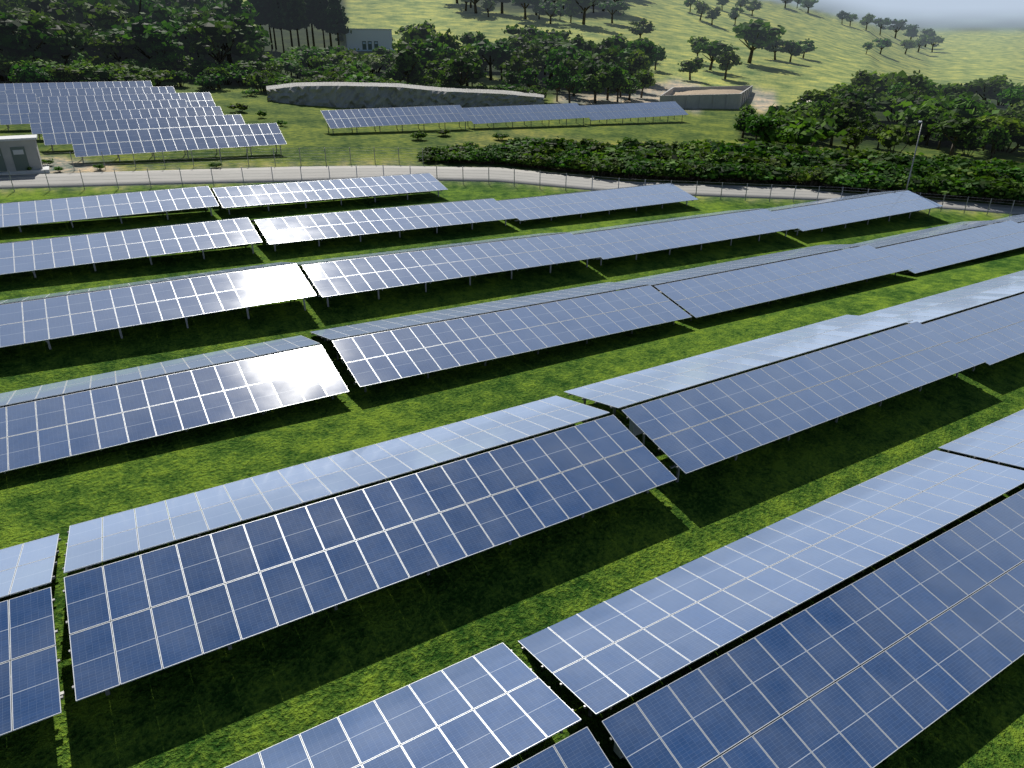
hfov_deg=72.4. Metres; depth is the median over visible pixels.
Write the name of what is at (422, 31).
tree
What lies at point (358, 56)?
bush
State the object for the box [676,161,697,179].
bush
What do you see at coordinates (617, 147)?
bush
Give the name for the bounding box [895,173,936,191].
bush
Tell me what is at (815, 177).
bush
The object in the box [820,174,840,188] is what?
bush
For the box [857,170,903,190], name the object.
bush
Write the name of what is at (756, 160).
bush
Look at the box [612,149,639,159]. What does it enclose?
bush
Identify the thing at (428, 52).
tree
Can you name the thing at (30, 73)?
bush
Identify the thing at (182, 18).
tree
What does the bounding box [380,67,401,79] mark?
bush
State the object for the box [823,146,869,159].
bush
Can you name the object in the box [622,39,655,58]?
tree
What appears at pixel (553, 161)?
bush
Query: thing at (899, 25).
tree
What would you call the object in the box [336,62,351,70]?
bush
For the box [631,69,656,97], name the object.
tree
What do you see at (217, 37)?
tree
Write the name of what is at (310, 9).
pine tree
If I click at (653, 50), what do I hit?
tree
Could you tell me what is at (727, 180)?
bush
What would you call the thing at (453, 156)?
bush
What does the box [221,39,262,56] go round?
tree
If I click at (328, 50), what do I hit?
bush
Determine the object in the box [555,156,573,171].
bush
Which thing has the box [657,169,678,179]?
bush
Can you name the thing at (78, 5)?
tree
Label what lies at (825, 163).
bush
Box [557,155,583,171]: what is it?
bush
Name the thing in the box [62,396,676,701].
solar table
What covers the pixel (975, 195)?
bush
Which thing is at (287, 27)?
pine tree
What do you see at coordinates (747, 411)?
solar table
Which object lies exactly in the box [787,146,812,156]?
bush
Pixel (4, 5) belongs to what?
tree
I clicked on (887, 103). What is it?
tree
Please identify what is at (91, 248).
solar table
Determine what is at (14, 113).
solar panel
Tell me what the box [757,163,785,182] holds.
bush
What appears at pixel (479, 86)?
bush
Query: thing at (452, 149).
bush
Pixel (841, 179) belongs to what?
bush
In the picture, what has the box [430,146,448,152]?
bush
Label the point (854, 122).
tree
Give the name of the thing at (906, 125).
bush
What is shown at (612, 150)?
bush
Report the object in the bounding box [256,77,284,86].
bush
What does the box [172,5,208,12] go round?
tree
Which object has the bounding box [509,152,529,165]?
bush
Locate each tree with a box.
[0,0,21,8]
[0,2,35,12]
[0,11,29,22]
[0,12,66,59]
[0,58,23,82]
[7,6,33,16]
[9,15,88,56]
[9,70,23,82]
[18,10,55,21]
[21,0,75,23]
[32,31,90,63]
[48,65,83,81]
[57,0,166,23]
[60,20,99,51]
[64,0,134,29]
[69,50,88,57]
[72,11,93,50]
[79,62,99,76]
[82,3,131,32]
[83,27,111,57]
[87,29,154,58]
[87,34,146,60]
[89,10,138,20]
[95,0,159,16]
[104,16,186,59]
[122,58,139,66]
[132,0,202,23]
[141,27,182,71]
[144,13,170,25]
[160,7,198,25]
[161,19,203,55]
[165,0,175,6]
[170,0,212,8]
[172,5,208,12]
[176,4,221,19]
[177,56,192,63]
[183,12,269,63]
[183,36,220,61]
[185,17,254,63]
[189,57,213,74]
[200,0,258,21]
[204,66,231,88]
[205,0,220,6]
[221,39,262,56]
[223,23,271,52]
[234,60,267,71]
[247,0,269,47]
[256,0,272,48]
[260,0,276,48]
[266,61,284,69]
[268,0,284,52]
[279,0,300,49]
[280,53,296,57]
[282,0,313,46]
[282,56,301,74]
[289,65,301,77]
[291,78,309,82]
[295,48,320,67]
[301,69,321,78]
[303,0,319,46]
[306,29,309,46]
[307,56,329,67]
[311,0,327,47]
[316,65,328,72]
[321,0,351,44]
[323,0,343,46]
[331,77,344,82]
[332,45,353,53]
[334,33,343,41]
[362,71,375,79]
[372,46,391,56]
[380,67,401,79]
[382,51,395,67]
[390,42,423,83]
[392,38,440,62]
[394,23,441,48]
[395,19,439,41]
[409,35,455,69]
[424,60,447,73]
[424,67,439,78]
[429,28,462,63]
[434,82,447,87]
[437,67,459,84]
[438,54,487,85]
[449,43,480,85]
[456,31,485,46]
[461,0,477,10]
[465,38,515,79]
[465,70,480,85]
[470,0,478,13]
[476,55,488,70]
[481,0,494,16]
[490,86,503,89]
[491,54,512,79]
[494,0,512,13]
[499,53,533,77]
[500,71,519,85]
[501,24,539,38]
[506,30,533,47]
[507,34,530,49]
[511,39,543,84]
[512,0,541,18]
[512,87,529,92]
[518,64,540,77]
[518,68,539,87]
[523,51,548,76]
[529,31,557,43]
[532,0,542,18]
[532,28,546,37]
[533,35,573,78]
[535,0,564,23]
[542,61,571,101]
[544,28,572,39]
[544,47,576,90]
[554,36,563,51]
[555,34,593,52]
[556,74,587,102]
[557,0,606,24]
[558,43,592,87]
[558,56,591,95]
[565,4,578,21]
[577,59,613,93]
[580,69,612,103]
[589,37,623,56]
[590,47,625,66]
[593,45,633,68]
[596,0,629,22]
[596,62,626,99]
[599,33,632,54]
[607,75,632,101]
[620,76,642,99]
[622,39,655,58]
[625,49,652,76]
[628,18,655,38]
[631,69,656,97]
[632,37,656,46]
[640,43,659,81]
[654,46,666,69]
[677,56,706,79]
[684,0,697,11]
[687,36,709,55]
[693,1,712,19]
[693,40,739,69]
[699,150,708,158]
[705,6,722,24]
[715,50,742,78]
[716,0,729,9]
[728,5,744,24]
[730,111,755,137]
[732,19,786,62]
[735,0,747,7]
[739,105,757,131]
[744,0,762,15]
[744,114,776,140]
[749,114,785,131]
[761,39,791,59]
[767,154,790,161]
[772,127,799,143]
[780,40,804,61]
[781,0,792,7]
[790,103,819,117]
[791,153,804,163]
[792,101,830,118]
[795,89,836,102]
[797,38,817,57]
[800,0,818,12]
[814,97,833,119]
[815,106,847,145]
[825,83,854,94]
[829,99,864,117]
[830,88,881,116]
[835,84,874,101]
[835,115,872,148]
[836,10,849,23]
[841,124,875,148]
[844,14,858,25]
[850,69,876,94]
[850,70,914,101]
[857,109,879,127]
[859,14,875,29]
[862,42,873,53]
[865,95,915,122]
[869,122,893,147]
[872,38,892,53]
[873,17,890,34]
[877,124,923,153]
[882,98,974,120]
[885,82,915,98]
[886,18,908,37]
[891,70,928,90]
[894,91,953,109]
[895,87,926,98]
[895,104,954,140]
[900,39,916,53]
[903,24,919,38]
[908,115,938,145]
[914,35,931,51]
[917,84,944,97]
[919,28,936,46]
[927,36,944,51]
[927,116,986,156]
[931,116,949,149]
[935,106,964,119]
[940,83,968,99]
[942,83,960,96]
[946,95,986,137]
[960,77,1014,99]
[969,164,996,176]
[973,75,1007,100]
[975,107,988,118]
[976,114,1023,153]
[980,99,995,109]
[981,124,1011,158]
[997,86,1023,107]
[998,109,1022,121]
[1002,89,1023,105]
[1008,100,1023,113]
[1016,109,1023,121]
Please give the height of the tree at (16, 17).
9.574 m
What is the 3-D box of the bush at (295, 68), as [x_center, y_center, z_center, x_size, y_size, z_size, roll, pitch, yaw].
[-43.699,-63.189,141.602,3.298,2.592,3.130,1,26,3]
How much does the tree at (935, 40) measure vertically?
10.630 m
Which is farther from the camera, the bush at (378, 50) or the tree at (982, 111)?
the bush at (378, 50)
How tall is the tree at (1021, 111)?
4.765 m
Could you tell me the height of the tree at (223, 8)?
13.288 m
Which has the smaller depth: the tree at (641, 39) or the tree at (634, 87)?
the tree at (634, 87)
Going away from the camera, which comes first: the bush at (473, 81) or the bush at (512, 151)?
the bush at (512, 151)
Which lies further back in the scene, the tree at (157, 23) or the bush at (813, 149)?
the tree at (157, 23)
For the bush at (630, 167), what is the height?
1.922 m
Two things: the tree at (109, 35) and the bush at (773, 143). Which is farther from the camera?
the tree at (109, 35)
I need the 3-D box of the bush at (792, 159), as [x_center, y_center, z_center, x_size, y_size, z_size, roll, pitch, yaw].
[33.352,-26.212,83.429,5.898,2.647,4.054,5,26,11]
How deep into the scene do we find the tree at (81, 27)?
134.97 m
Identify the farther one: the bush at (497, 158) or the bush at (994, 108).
the bush at (994, 108)
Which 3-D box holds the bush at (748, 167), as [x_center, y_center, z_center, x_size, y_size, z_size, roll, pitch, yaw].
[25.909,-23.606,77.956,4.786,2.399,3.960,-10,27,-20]
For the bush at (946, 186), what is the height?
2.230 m
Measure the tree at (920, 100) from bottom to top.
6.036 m
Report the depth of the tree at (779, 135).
95.85 m
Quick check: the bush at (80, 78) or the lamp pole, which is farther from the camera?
the bush at (80, 78)
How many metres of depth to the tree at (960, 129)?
98.58 m
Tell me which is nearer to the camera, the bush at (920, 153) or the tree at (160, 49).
the bush at (920, 153)
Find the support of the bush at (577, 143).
on the ground
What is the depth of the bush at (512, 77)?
136.21 m
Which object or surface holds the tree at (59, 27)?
on the ground
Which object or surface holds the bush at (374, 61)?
on the ground
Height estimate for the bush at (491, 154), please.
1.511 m
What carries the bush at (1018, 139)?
on the ground
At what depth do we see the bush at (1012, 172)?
79.44 m
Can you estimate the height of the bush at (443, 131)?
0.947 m
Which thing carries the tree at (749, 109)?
on the ground
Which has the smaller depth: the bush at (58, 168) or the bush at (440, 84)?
the bush at (58, 168)
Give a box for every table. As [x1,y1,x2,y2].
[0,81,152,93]
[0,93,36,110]
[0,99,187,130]
[0,186,218,231]
[0,217,261,277]
[0,262,316,349]
[0,335,348,473]
[0,534,63,735]
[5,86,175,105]
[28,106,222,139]
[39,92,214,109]
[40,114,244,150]
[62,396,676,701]
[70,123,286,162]
[210,173,447,213]
[224,643,612,767]
[250,198,516,250]
[295,232,600,306]
[310,282,691,391]
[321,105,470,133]
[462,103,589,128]
[496,183,697,223]
[518,450,1023,767]
[564,315,985,481]
[568,208,799,264]
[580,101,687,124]
[618,244,912,320]
[766,190,941,234]
[835,220,1023,273]
[860,270,1023,370]
[938,409,1023,469]
[983,213,1023,225]
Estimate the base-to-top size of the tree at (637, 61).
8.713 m
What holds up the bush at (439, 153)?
on the ground
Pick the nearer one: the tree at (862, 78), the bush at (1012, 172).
the bush at (1012, 172)
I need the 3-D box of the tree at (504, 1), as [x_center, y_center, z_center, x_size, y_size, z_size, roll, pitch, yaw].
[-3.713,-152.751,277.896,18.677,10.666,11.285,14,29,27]
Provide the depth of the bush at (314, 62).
141.54 m
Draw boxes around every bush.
[0,54,20,80]
[0,67,9,81]
[8,62,52,82]
[19,55,55,64]
[20,59,63,82]
[38,55,90,66]
[41,158,53,164]
[46,64,78,81]
[53,166,62,171]
[59,53,82,64]
[66,74,102,84]
[67,63,113,80]
[69,58,95,65]
[84,53,122,65]
[85,50,102,57]
[93,163,104,169]
[97,62,121,81]
[106,72,155,86]
[107,67,127,79]
[108,62,132,68]
[116,65,160,75]
[134,56,160,69]
[136,71,164,82]
[144,68,175,86]
[147,58,193,70]
[167,70,192,86]
[169,65,196,78]
[194,73,226,90]
[195,71,208,88]
[200,61,241,84]
[208,163,221,167]
[216,53,238,63]
[223,60,249,64]
[225,69,260,85]
[227,103,249,111]
[237,53,278,63]
[239,50,270,57]
[240,88,257,95]
[243,70,274,91]
[255,110,266,117]
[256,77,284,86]
[257,62,282,73]
[265,57,303,72]
[272,78,296,84]
[276,120,287,125]
[277,74,293,80]
[282,46,301,54]
[295,49,330,68]
[295,67,315,78]
[297,45,335,53]
[308,73,346,81]
[314,77,333,82]
[319,71,348,80]
[323,65,361,77]
[325,51,351,64]
[335,60,370,71]
[336,47,354,57]
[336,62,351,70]
[339,58,353,64]
[344,47,362,56]
[345,72,371,82]
[347,53,375,68]
[350,55,372,71]
[361,52,387,72]
[366,56,381,73]
[368,74,396,82]
[385,60,395,68]
[407,73,437,84]
[410,131,427,139]
[423,146,434,152]
[423,155,435,162]
[429,146,456,155]
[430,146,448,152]
[436,129,450,135]
[438,145,458,151]
[439,155,451,163]
[444,151,466,162]
[448,144,469,153]
[461,154,474,162]
[462,141,478,147]
[464,145,489,152]
[466,150,482,162]
[472,83,494,88]
[475,151,491,163]
[483,151,504,163]
[486,145,501,151]
[486,151,500,163]
[488,143,516,152]
[489,149,513,163]
[491,132,509,139]
[500,158,516,165]
[503,83,521,90]
[503,138,524,144]
[504,137,544,147]
[508,153,525,164]
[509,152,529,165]
[510,146,525,153]
[517,161,531,167]
[518,145,544,156]
[523,152,546,168]
[524,87,542,92]
[524,155,534,166]
[530,85,546,91]
[531,136,568,148]
[532,145,560,154]
[535,89,547,97]
[535,154,559,168]
[542,146,563,156]
[544,157,560,170]
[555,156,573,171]
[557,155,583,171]
[561,154,581,171]
[563,159,585,172]
[564,141,598,151]
[566,139,597,150]
[566,147,593,157]
[571,157,592,173]
[573,161,591,173]
[581,138,611,152]
[583,163,597,174]
[585,154,606,173]
[586,158,614,175]
[589,156,624,174]
[592,147,644,160]
[605,157,625,175]
[607,161,623,176]
[608,164,620,175]
[611,144,625,150]
[612,137,648,150]
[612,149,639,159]
[616,149,658,162]
[617,161,648,178]
[621,147,655,160]
[628,158,657,177]
[633,161,656,178]
[640,149,677,162]
[641,140,676,151]
[647,159,664,177]
[651,169,664,178]
[652,148,681,161]
[652,166,667,177]
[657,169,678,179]
[658,141,689,151]
[658,159,683,178]
[664,148,708,163]
[664,168,690,180]
[666,161,694,178]
[670,142,698,151]
[671,149,688,160]
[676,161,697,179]
[678,139,701,144]
[678,161,702,179]
[682,151,721,163]
[683,139,735,152]
[687,170,700,180]
[688,160,712,179]
[690,139,724,153]
[690,164,718,181]
[692,142,717,152]
[692,166,717,180]
[697,161,721,180]
[706,142,738,154]
[706,162,742,181]
[711,154,737,163]
[717,142,743,151]
[718,151,769,164]
[720,151,755,164]
[723,162,735,181]
[727,149,759,162]
[731,143,770,156]
[733,161,764,182]
[735,139,788,157]
[739,164,772,182]
[743,162,768,182]
[754,155,790,167]
[757,127,778,142]
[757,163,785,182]
[764,140,795,147]
[764,143,804,156]
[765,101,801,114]
[765,167,790,183]
[766,145,790,155]
[770,116,847,146]
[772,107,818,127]
[773,152,829,165]
[776,167,803,181]
[780,153,813,163]
[783,172,803,184]
[786,160,805,168]
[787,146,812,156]
[787,166,827,185]
[791,166,814,183]
[793,144,820,155]
[794,166,823,186]
[799,158,826,168]
[801,167,826,185]
[808,154,834,167]
[813,165,843,186]
[816,147,842,159]
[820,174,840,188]
[821,156,858,172]
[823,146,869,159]
[828,173,872,189]
[832,159,871,172]
[842,169,867,189]
[844,175,875,191]
[848,151,890,164]
[849,175,872,190]
[852,158,895,171]
[857,160,905,175]
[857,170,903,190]
[862,148,885,157]
[864,150,907,166]
[869,175,901,191]
[875,171,900,178]
[878,161,905,172]
[888,175,920,191]
[891,121,930,135]
[891,154,931,166]
[891,173,921,190]
[893,152,921,161]
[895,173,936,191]
[896,164,921,174]
[902,167,929,173]
[904,151,956,167]
[905,182,927,192]
[907,170,925,176]
[913,79,951,96]
[913,169,934,177]
[920,157,945,164]
[920,164,954,173]
[921,154,957,164]
[921,160,957,169]
[924,174,969,196]
[925,157,952,166]
[925,176,965,196]
[926,175,953,196]
[928,166,974,179]
[931,91,995,112]
[933,158,997,171]
[935,153,974,165]
[940,177,972,197]
[942,168,980,179]
[945,156,981,168]
[952,110,1023,147]
[952,132,989,155]
[953,178,972,197]
[954,158,985,164]
[955,166,983,178]
[957,177,1023,201]
[958,193,984,199]
[961,177,995,197]
[966,180,997,200]
[973,176,1023,202]
[980,182,1021,200]
[982,160,1016,170]
[984,193,1013,201]
[986,158,1019,168]
[987,107,1019,115]
[987,172,1010,179]
[989,167,1020,178]
[990,159,1011,168]
[990,167,1023,179]
[993,166,1023,181]
[995,79,1023,105]
[997,130,1023,152]
[1003,191,1023,201]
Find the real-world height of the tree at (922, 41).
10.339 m
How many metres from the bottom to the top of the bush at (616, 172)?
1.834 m
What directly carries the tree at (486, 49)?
on the ground
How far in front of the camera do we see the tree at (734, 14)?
331.43 m
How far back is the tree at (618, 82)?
135.44 m
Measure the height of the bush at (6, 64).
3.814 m
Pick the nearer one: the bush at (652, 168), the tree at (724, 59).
the bush at (652, 168)
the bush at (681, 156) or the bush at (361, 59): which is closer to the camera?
the bush at (681, 156)
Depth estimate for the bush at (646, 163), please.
76.65 m
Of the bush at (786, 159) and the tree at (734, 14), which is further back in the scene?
the tree at (734, 14)
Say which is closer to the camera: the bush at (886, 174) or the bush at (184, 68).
the bush at (886, 174)
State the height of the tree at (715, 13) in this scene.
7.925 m
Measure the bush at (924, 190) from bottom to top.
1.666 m
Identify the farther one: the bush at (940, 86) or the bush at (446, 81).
the bush at (940, 86)
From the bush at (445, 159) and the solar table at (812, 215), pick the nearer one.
the solar table at (812, 215)
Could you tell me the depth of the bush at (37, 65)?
112.92 m
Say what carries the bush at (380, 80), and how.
on the ground
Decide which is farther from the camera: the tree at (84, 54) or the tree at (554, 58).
the tree at (554, 58)
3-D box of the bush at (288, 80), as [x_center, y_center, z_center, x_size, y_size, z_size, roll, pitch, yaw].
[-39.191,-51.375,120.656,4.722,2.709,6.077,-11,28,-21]
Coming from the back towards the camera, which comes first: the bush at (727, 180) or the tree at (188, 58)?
the tree at (188, 58)
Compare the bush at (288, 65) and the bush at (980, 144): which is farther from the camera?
the bush at (288, 65)
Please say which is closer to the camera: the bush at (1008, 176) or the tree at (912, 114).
the bush at (1008, 176)
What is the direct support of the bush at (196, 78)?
on the ground
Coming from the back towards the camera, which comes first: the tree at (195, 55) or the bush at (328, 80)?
the tree at (195, 55)
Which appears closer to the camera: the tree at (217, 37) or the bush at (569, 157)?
the bush at (569, 157)
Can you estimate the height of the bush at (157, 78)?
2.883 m
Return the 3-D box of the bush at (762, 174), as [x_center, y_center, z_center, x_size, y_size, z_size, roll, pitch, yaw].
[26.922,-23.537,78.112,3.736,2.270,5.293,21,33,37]
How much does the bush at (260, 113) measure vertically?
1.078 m
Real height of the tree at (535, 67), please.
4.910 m
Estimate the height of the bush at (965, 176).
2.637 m
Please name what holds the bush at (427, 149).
on the ground
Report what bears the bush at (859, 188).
on the ground
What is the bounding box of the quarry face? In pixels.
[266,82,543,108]
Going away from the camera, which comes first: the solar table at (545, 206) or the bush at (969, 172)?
the solar table at (545, 206)
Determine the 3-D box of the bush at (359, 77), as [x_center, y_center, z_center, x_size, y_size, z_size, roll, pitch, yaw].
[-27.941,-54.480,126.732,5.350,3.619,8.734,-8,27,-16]
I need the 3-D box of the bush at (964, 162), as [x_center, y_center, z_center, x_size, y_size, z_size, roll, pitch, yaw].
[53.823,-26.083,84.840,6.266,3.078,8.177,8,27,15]
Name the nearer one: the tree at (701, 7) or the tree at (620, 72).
the tree at (620, 72)
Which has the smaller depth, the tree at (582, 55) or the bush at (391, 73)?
the bush at (391, 73)
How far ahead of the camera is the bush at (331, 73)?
126.13 m
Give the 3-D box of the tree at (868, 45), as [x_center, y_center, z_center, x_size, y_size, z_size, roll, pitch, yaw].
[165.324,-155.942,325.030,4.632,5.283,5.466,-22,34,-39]
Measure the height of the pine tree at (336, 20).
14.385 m
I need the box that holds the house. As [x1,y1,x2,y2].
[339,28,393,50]
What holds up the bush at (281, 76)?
on the ground
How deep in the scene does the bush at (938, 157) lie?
84.88 m
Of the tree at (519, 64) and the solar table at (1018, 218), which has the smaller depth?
the solar table at (1018, 218)
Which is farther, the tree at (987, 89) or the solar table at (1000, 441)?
the tree at (987, 89)
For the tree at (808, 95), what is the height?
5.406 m
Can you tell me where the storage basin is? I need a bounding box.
[660,86,752,108]
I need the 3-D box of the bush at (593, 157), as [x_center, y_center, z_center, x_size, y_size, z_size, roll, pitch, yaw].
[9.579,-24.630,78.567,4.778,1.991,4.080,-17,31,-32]
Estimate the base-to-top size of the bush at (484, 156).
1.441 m
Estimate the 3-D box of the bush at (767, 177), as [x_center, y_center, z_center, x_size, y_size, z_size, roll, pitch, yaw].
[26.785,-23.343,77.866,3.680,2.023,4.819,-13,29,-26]
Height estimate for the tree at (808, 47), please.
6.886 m
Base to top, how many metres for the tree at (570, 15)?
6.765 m
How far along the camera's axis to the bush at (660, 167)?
76.05 m
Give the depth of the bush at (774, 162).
80.06 m
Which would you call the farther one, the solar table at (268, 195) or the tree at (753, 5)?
the tree at (753, 5)
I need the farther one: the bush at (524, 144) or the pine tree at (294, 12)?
the pine tree at (294, 12)
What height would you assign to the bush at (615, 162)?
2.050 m
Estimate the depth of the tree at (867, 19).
447.17 m
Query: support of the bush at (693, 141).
on the ground
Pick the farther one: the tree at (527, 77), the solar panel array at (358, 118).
the tree at (527, 77)
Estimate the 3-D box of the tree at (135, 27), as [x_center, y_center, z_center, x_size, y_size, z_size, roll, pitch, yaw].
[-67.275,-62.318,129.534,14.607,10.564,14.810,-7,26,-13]
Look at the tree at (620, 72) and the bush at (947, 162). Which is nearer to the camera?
the bush at (947, 162)
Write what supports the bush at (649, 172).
on the ground
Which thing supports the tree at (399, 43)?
on the ground
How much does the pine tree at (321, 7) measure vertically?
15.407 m
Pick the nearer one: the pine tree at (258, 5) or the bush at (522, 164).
the bush at (522, 164)
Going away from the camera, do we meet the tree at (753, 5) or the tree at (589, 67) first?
the tree at (589, 67)
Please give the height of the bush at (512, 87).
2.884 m
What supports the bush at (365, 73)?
on the ground
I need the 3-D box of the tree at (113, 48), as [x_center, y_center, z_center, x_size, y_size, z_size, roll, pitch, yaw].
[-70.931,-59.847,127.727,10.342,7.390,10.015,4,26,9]
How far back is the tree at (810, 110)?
111.47 m
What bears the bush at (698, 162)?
on the ground
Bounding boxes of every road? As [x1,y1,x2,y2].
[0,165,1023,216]
[0,166,1023,213]
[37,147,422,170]
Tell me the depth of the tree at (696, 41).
212.13 m
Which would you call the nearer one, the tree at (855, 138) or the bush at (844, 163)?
the bush at (844, 163)
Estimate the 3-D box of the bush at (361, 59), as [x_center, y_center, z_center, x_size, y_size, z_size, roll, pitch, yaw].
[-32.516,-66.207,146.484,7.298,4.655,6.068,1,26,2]
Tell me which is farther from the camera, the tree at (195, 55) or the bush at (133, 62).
the tree at (195, 55)
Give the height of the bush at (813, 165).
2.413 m
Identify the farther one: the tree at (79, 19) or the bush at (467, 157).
the tree at (79, 19)
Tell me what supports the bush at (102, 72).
on the ground
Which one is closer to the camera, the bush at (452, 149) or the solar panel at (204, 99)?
the bush at (452, 149)
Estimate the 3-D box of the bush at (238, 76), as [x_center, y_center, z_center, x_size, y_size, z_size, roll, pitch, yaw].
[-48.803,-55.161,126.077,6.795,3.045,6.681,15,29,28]
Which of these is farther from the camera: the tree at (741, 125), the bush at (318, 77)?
the bush at (318, 77)
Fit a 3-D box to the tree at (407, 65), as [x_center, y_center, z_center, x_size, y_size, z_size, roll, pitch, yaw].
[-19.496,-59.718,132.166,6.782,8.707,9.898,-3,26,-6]
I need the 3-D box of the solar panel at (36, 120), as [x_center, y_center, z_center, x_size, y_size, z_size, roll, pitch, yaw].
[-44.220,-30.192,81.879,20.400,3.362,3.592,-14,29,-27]
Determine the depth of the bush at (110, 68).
115.49 m
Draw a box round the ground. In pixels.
[0,0,1023,767]
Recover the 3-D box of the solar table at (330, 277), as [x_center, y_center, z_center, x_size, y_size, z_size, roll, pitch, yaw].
[-4.350,-8.300,48.390,20.252,2.798,8.129,-14,29,-27]
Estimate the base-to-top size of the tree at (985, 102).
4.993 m
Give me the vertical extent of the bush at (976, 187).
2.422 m
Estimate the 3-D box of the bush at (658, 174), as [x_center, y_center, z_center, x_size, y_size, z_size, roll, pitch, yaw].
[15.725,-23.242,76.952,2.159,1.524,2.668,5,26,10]
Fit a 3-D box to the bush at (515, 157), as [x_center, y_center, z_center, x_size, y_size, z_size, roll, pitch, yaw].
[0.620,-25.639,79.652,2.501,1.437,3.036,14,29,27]
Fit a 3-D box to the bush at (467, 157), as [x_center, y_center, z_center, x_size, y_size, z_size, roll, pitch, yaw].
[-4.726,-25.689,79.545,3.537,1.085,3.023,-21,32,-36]
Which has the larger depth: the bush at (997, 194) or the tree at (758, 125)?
the tree at (758, 125)
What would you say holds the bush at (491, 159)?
on the ground
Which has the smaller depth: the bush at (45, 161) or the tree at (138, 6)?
the bush at (45, 161)
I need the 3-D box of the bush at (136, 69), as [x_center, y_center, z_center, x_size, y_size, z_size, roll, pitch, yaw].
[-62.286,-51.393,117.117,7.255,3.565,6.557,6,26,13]
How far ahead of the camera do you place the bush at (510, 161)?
78.61 m
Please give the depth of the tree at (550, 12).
258.91 m
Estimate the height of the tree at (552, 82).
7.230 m
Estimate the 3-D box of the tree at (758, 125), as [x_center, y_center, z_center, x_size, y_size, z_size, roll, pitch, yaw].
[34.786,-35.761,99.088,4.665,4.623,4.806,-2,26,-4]
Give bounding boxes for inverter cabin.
[0,134,49,174]
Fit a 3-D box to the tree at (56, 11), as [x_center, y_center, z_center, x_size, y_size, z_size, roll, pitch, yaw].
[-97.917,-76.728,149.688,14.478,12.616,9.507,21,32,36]
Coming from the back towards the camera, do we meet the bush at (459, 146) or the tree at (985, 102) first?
the tree at (985, 102)
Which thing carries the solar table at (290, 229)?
on the ground
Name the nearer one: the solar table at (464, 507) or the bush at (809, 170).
the solar table at (464, 507)
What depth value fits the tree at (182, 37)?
137.04 m
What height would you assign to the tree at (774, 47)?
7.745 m
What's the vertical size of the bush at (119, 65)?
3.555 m
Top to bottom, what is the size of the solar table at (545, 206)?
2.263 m
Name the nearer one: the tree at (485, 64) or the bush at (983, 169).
the bush at (983, 169)
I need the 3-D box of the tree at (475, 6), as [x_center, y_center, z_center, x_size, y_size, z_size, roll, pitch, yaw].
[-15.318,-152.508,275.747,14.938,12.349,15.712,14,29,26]
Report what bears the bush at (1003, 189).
on the ground
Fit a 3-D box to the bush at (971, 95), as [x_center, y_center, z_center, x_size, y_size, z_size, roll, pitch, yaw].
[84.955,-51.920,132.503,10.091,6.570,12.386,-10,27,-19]
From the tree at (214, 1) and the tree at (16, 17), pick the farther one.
the tree at (214, 1)
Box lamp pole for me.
[905,121,922,190]
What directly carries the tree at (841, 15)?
on the ground
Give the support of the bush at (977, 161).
on the ground
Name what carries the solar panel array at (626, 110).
on the ground
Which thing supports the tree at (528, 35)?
on the ground
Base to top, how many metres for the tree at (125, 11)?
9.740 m
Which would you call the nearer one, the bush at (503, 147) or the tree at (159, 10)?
the bush at (503, 147)
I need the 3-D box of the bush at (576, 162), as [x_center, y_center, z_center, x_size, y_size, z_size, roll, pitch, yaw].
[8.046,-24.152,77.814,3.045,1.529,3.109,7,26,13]
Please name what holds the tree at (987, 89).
on the ground
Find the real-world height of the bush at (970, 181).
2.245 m
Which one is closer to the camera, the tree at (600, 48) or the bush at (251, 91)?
the bush at (251, 91)
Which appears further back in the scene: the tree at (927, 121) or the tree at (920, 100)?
the tree at (920, 100)
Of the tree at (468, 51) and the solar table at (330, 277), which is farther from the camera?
the tree at (468, 51)
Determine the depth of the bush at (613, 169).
75.93 m
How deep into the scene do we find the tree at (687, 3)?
340.89 m
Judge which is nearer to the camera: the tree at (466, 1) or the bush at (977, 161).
the bush at (977, 161)
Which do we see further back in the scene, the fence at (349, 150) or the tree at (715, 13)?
the tree at (715, 13)
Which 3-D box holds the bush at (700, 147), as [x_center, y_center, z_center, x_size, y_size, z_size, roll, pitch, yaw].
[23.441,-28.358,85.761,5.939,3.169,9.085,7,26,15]
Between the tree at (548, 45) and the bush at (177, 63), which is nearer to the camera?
the bush at (177, 63)
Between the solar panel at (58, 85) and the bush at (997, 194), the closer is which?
the bush at (997, 194)
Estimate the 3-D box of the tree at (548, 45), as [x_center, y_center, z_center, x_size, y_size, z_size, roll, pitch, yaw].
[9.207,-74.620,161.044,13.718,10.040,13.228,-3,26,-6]
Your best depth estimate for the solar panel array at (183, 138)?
73.03 m
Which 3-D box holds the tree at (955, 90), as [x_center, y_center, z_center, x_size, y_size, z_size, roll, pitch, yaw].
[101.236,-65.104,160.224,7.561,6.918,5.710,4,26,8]
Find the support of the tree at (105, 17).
on the ground
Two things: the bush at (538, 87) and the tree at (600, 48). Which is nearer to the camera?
the bush at (538, 87)
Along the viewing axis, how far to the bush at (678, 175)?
75.90 m
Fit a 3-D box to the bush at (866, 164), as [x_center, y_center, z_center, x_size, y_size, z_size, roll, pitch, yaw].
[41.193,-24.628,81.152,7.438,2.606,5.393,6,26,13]
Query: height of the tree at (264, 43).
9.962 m
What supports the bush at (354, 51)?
on the ground
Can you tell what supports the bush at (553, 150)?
on the ground
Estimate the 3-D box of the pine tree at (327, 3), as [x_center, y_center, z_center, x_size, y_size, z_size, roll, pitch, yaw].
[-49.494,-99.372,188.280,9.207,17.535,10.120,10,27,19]
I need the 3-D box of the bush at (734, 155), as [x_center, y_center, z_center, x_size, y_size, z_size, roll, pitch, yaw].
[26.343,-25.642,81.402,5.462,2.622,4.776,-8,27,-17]

